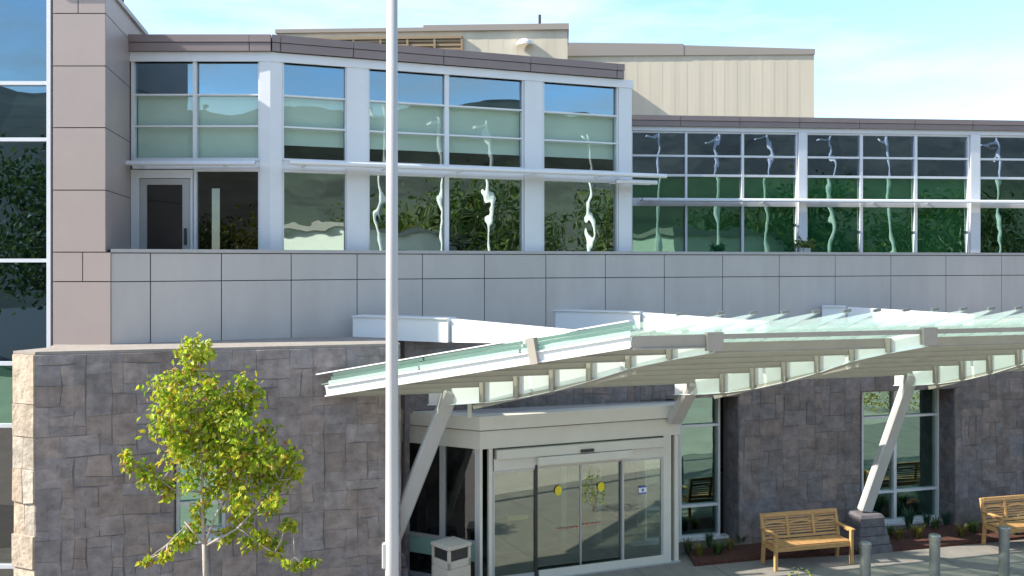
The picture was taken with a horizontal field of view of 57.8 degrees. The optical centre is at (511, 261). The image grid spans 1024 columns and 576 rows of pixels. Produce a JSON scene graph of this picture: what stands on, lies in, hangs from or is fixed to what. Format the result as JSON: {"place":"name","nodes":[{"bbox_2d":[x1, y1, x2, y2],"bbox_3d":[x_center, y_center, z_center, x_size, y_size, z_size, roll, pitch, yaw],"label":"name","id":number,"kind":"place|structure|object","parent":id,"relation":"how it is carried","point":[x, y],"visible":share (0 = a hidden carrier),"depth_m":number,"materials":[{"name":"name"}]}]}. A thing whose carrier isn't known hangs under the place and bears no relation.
{"place":"outdoors","nodes":[
{"label":"outdoors","id":0,"kind":"place"},
{"bbox_2d":[124,0,1023,120],"label":"sky","id":1,"kind":"structure","parent":0,"point":[886,59],"materials":[{"name":"blue"}]},
{"bbox_2d":[679,536,693,552],"bbox_3d":[3.354,5.405,17.695,0.375,0.291,0.407,0,0,8],"label":"grass plant","id":2,"kind":"object","parent":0,"point":[688,546],"depth_m":17.66,"materials":[{"name":"green plant"}]},
{"bbox_2d":[410,539,1023,575],"bbox_3d":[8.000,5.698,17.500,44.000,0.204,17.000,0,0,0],"label":"pavement","id":3,"kind":"structure","parent":0,"point":[980,559],"depth_m":17.00,"materials":[{"name":"concrete"}]},
{"bbox_2d":[11,337,400,575],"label":"stone wall","id":4,"kind":"structure","parent":3,"relation":"on","point":[83,506],"depth_m":14.39,"materials":[{"name":"grey stone"}]},
{"bbox_2d":[176,453,224,532],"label":"window","id":5,"kind":"structure","parent":4,"relation":"in","point":[182,505],"depth_m":14.81,"materials":[{"name":"glass"}]},
{"bbox_2d":[118,332,321,575],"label":"young tree","id":6,"kind":"object","parent":3,"relation":"on","point":[242,455],"visible":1,"depth_m":12.43,"materials":[{"name":"green plant"}]},
{"bbox_2d":[382,0,398,575],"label":"lamp pole","id":7,"kind":"object","parent":3,"relation":"on","point":[390,555],"visible":1,"depth_m":10.94,"materials":[{"name":"white metal"}]},
{"bbox_2d":[401,549,407,575],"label":"stone pier","id":8,"kind":"structure","parent":3,"relation":"on","point":[404,571],"depth_m":15.55,"materials":[{"name":"grey stone"}]},
{"bbox_2d":[431,536,471,575],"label":"litter bin","id":9,"kind":"object","parent":3,"relation":"on","point":[451,555],"visible":1,"depth_m":15.44,"materials":[{"name":"grey metal"}]},
{"bbox_2d":[0,0,1023,575],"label":"office building","id":10,"kind":"structure","parent":3,"relation":"on","point":[154,188],"depth_m":18.21,"materials":[{"name":"grey"}]},
{"bbox_2d":[140,179,189,248],"bbox_3d":[-6.354,-0.415,17.010,0.914,2.190,0.120,0,0,0],"label":"door","id":11,"kind":"structure","parent":10,"relation":"in","point":[164,203],"depth_m":17.03,"materials":[{"name":"grey metal"}]},
{"bbox_2d":[131,62,259,160],"bbox_3d":[-5.777,-2.768,17.035,2.379,1.866,0.130,0,0,0],"label":"window","id":12,"kind":"structure","parent":10,"relation":"in","point":[195,80],"depth_m":17.05,"materials":[{"name":"glass"}]},
{"bbox_2d":[194,168,259,249],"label":"window","id":13,"kind":"structure","parent":10,"relation":"in","point":[226,200],"depth_m":17.05,"materials":[{"name":"glass"}]},
{"bbox_2d":[282,63,346,161],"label":"window","id":14,"kind":"structure","parent":10,"relation":"in","point":[302,81],"depth_m":17.31,"materials":[{"name":"glass"}]},
{"bbox_2d":[282,170,346,249],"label":"window","id":15,"kind":"structure","parent":10,"relation":"in","point":[283,171],"depth_m":17.37,"materials":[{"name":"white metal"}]},
{"bbox_2d":[275,15,568,58],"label":"rooftop block","id":16,"kind":"structure","parent":10,"relation":"on","point":[546,40],"depth_m":34.63,"materials":[{"name":"beige metal"}]},
{"bbox_2d":[368,69,523,168],"bbox_3d":[-1.272,-2.768,18.226,3.180,1.826,0.130,0,0,-21],"label":"window","id":17,"kind":"structure","parent":10,"relation":"in","point":[445,91],"depth_m":18.21,"materials":[{"name":"glass"}]},
{"bbox_2d":[368,173,523,250],"bbox_3d":[-1.272,-0.495,18.226,3.180,2.360,0.130,0,0,-21],"label":"window","id":18,"kind":"structure","parent":10,"relation":"in","point":[445,178],"depth_m":18.17,"materials":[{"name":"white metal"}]},
{"bbox_2d":[543,82,617,171],"bbox_3d":[1.403,-2.768,19.243,1.717,1.826,0.130,0,0,-21],"label":"window","id":19,"kind":"structure","parent":10,"relation":"in","point":[559,98],"depth_m":19.27,"materials":[{"name":"glass"}]},
{"bbox_2d":[543,179,617,250],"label":"window","id":20,"kind":"structure","parent":10,"relation":"in","point":[556,180],"depth_m":19.48,"materials":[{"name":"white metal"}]},
{"bbox_2d":[316,305,1023,539],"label":"glass canopy","id":21,"kind":"object","parent":10,"relation":"attached to","point":[706,359],"visible":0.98,"depth_m":15.07,"materials":[{"name":"metal"}]},
{"bbox_2d":[568,43,814,116],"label":"rooftop block","id":22,"kind":"structure","parent":10,"relation":"on","point":[682,79],"depth_m":37.41,"materials":[{"name":"beige metal"}]},
{"bbox_2d":[632,131,797,251],"bbox_3d":[5.282,-1.339,24.243,4.455,4.067,0.130,0,0,-5],"label":"window","id":23,"kind":"structure","parent":10,"relation":"in","point":[685,154],"depth_m":24.24,"materials":[{"name":"glass"}]},
{"bbox_2d":[793,236,821,251],"bbox_3d":[6.732,0.132,21.181,0.597,1.436,0.477,0,0,0],"label":"potted plant","id":24,"kind":"object","parent":10,"relation":"on","point":[806,246],"visible":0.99,"depth_m":21.12,"materials":[{"name":"green plant"}]},
{"bbox_2d":[807,133,968,252],"bbox_3d":[9.975,-1.339,24.681,4.526,4.067,0.130,0,0,-5],"label":"window","id":25,"kind":"structure","parent":10,"relation":"in","point":[914,157],"depth_m":24.69,"materials":[{"name":"glass"}]},
{"bbox_2d":[980,135,1023,252],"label":"window","id":26,"kind":"structure","parent":10,"relation":"in","point":[1001,157],"depth_m":24.98,"materials":[{"name":"glass"}]},
{"bbox_2d":[400,399,680,575],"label":"entrance vestibule","id":27,"kind":"object","parent":3,"relation":"on","point":[449,499],"visible":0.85,"depth_m":16.53,"materials":[{"name":"painted metal"},{"name":"glass"}]},
{"bbox_2d":[493,468,534,575],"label":"sliding door","id":28,"kind":"structure","parent":27,"relation":"in","point":[529,573],"depth_m":16.01,"materials":[{"name":"grey"}]},
{"bbox_2d":[482,542,630,575],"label":"floor mat","id":29,"kind":"object","parent":27,"relation":"in","point":[514,563],"visible":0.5,"depth_m":17.34,"materials":[{"name":"grey"}]},
{"bbox_2d":[538,464,580,575],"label":"sliding door","id":30,"kind":"structure","parent":27,"relation":"in","point":[558,489],"depth_m":16.65,"materials":[{"name":"grey"}]},
{"bbox_2d":[581,460,620,564],"bbox_3d":[1.614,4.595,16.818,0.832,1.950,0.049,0,0,-21],"label":"sliding door","id":31,"kind":"structure","parent":27,"relation":"in","point":[601,486],"depth_m":16.79,"materials":[{"name":"grey"}]},
{"bbox_2d":[621,457,662,559],"bbox_3d":[2.396,4.595,17.049,0.848,1.950,0.048,0,0,-21],"label":"sliding door","id":32,"kind":"structure","parent":27,"relation":"in","point":[642,489],"depth_m":17.02,"materials":[{"name":"grey"}]},
{"bbox_2d":[398,317,1023,575],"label":"stone wall","id":33,"kind":"structure","parent":3,"relation":"on","point":[746,459],"depth_m":18.75,"materials":[{"name":"grey stone"}]},
{"bbox_2d":[642,397,719,540],"bbox_3d":[3.361,4.054,18.395,1.624,2.861,0.130,0,0,-15],"label":"window","id":34,"kind":"structure","parent":33,"relation":"in","point":[699,436],"depth_m":18.48,"materials":[{"name":"glass"}]},
{"bbox_2d":[860,389,938,521],"bbox_3d":[8.225,4.078,19.728,1.919,2.850,0.130,0,0,-15],"label":"window","id":35,"kind":"structure","parent":33,"relation":"in","point":[911,478],"depth_m":19.78,"materials":[{"name":"clear glass"}]},
{"bbox_2d":[759,508,854,571],"bbox_3d":[5.456,5.147,17.186,1.640,0.905,0.609,0,0,-15],"label":"park bench","id":36,"kind":"object","parent":3,"relation":"on","point":[837,541],"visible":1,"depth_m":17.25,"materials":[{"name":"brown wood"}]},
{"bbox_2d":[687,519,1023,566],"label":"planting bed","id":37,"kind":"object","parent":3,"relation":"on","point":[948,534],"visible":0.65,"depth_m":17.97,"materials":[{"name":"brown soil"}]},
{"bbox_2d":[691,540,707,555],"bbox_3d":[3.525,5.402,17.473,0.397,0.297,0.371,0,0,-5],"label":"grass plant","id":38,"kind":"object","parent":37,"relation":"on","point":[699,549],"depth_m":17.43,"materials":[{"name":"green plant"}]},
{"bbox_2d":[702,529,716,547],"bbox_3d":[3.812,5.379,17.969,0.298,0.343,0.341,0,0,26],"label":"grass plant","id":39,"kind":"object","parent":37,"relation":"on","point":[709,536],"depth_m":17.95,"materials":[{"name":"green plant"}]},
{"bbox_2d":[708,537,729,554],"bbox_3d":[3.895,5.388,17.541,0.454,0.324,0.418,0,0,-5],"label":"grass plant","id":40,"kind":"object","parent":37,"relation":"on","point":[718,547],"depth_m":17.54,"materials":[{"name":"green plant"}]},
{"bbox_2d":[724,536,737,549],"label":"grass plant","id":41,"kind":"object","parent":37,"relation":"on","point":[730,544],"depth_m":17.84,"materials":[{"name":"green plant"}]},
{"bbox_2d":[735,531,748,541],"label":"grass plant","id":42,"kind":"object","parent":37,"relation":"on","point":[738,537],"depth_m":18.13,"materials":[{"name":"green plant"}]},
{"bbox_2d":[886,524,899,536],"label":"grass plant","id":43,"kind":"object","parent":37,"relation":"on","point":[889,529],"depth_m":18.66,"materials":[{"name":"green plant"}]},
{"bbox_2d":[891,526,904,538],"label":"grass plant","id":44,"kind":"object","parent":37,"relation":"on","point":[898,534],"depth_m":18.50,"materials":[{"name":"green plant"}]},
{"bbox_2d":[899,504,917,528],"bbox_3d":[8.210,5.312,19.215,0.414,0.476,0.474,0,0,23],"label":"grass plant","id":45,"kind":"object","parent":37,"relation":"on","point":[909,517],"depth_m":19.17,"materials":[{"name":"green plant"}]},
{"bbox_2d":[907,522,926,537],"bbox_3d":[8.115,5.394,18.608,0.391,0.313,0.418,0,0,32],"label":"grass plant","id":46,"kind":"object","parent":37,"relation":"on","point":[917,531],"depth_m":18.58,"materials":[{"name":"green plant"}]},
{"bbox_2d":[920,511,931,526],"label":"grass plant","id":47,"kind":"object","parent":37,"relation":"on","point":[926,520],"depth_m":19.38,"materials":[{"name":"green plant"}]},
{"bbox_2d":[927,514,941,528],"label":"grass plant","id":48,"kind":"object","parent":37,"relation":"on","point":[935,522],"depth_m":19.19,"materials":[{"name":"green plant"}]},
{"bbox_2d":[938,510,951,524],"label":"grass plant","id":49,"kind":"object","parent":37,"relation":"on","point":[945,517],"depth_m":19.48,"materials":[{"name":"green plant"}]},
{"bbox_2d":[954,522,969,536],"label":"grass plant","id":50,"kind":"object","parent":37,"relation":"on","point":[961,531],"depth_m":18.65,"materials":[{"name":"green plant"}]},
{"bbox_2d":[962,517,981,532],"bbox_3d":[9.409,5.385,18.944,0.424,0.329,0.460,0,0,23],"label":"grass plant","id":51,"kind":"object","parent":37,"relation":"on","point":[973,526],"depth_m":18.92,"materials":[{"name":"green plant"}]},
{"bbox_2d":[859,541,871,575],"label":"bollard","id":52,"kind":"object","parent":3,"relation":"on","point":[865,547],"visible":1,"depth_m":15.38,"materials":[{"name":"grey metal"}]},
{"bbox_2d":[840,509,892,554],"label":"stone pier","id":53,"kind":"structure","parent":3,"relation":"on","point":[870,527],"depth_m":17.84,"materials":[{"name":"grey stone"}]},
{"bbox_2d":[928,533,940,575],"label":"bollard","id":54,"kind":"object","parent":3,"relation":"on","point":[934,539],"visible":1,"depth_m":15.82,"materials":[{"name":"grey metal"}]},
{"bbox_2d":[979,494,1023,544],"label":"park bench","id":55,"kind":"object","parent":3,"relation":"on","point":[1017,526],"visible":0.94,"depth_m":18.38,"materials":[{"name":"brown wood"}]},
{"bbox_2d":[998,525,1009,575],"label":"bollard","id":56,"kind":"object","parent":3,"relation":"on","point":[1004,550],"visible":1,"depth_m":16.28,"materials":[{"name":"grey metal"}]},
{"bbox_2d":[1004,513,1022,534],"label":"grass plant","id":57,"kind":"object","parent":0,"point":[1014,520],"depth_m":18.80,"materials":[{"name":"green plant"}]}
]}

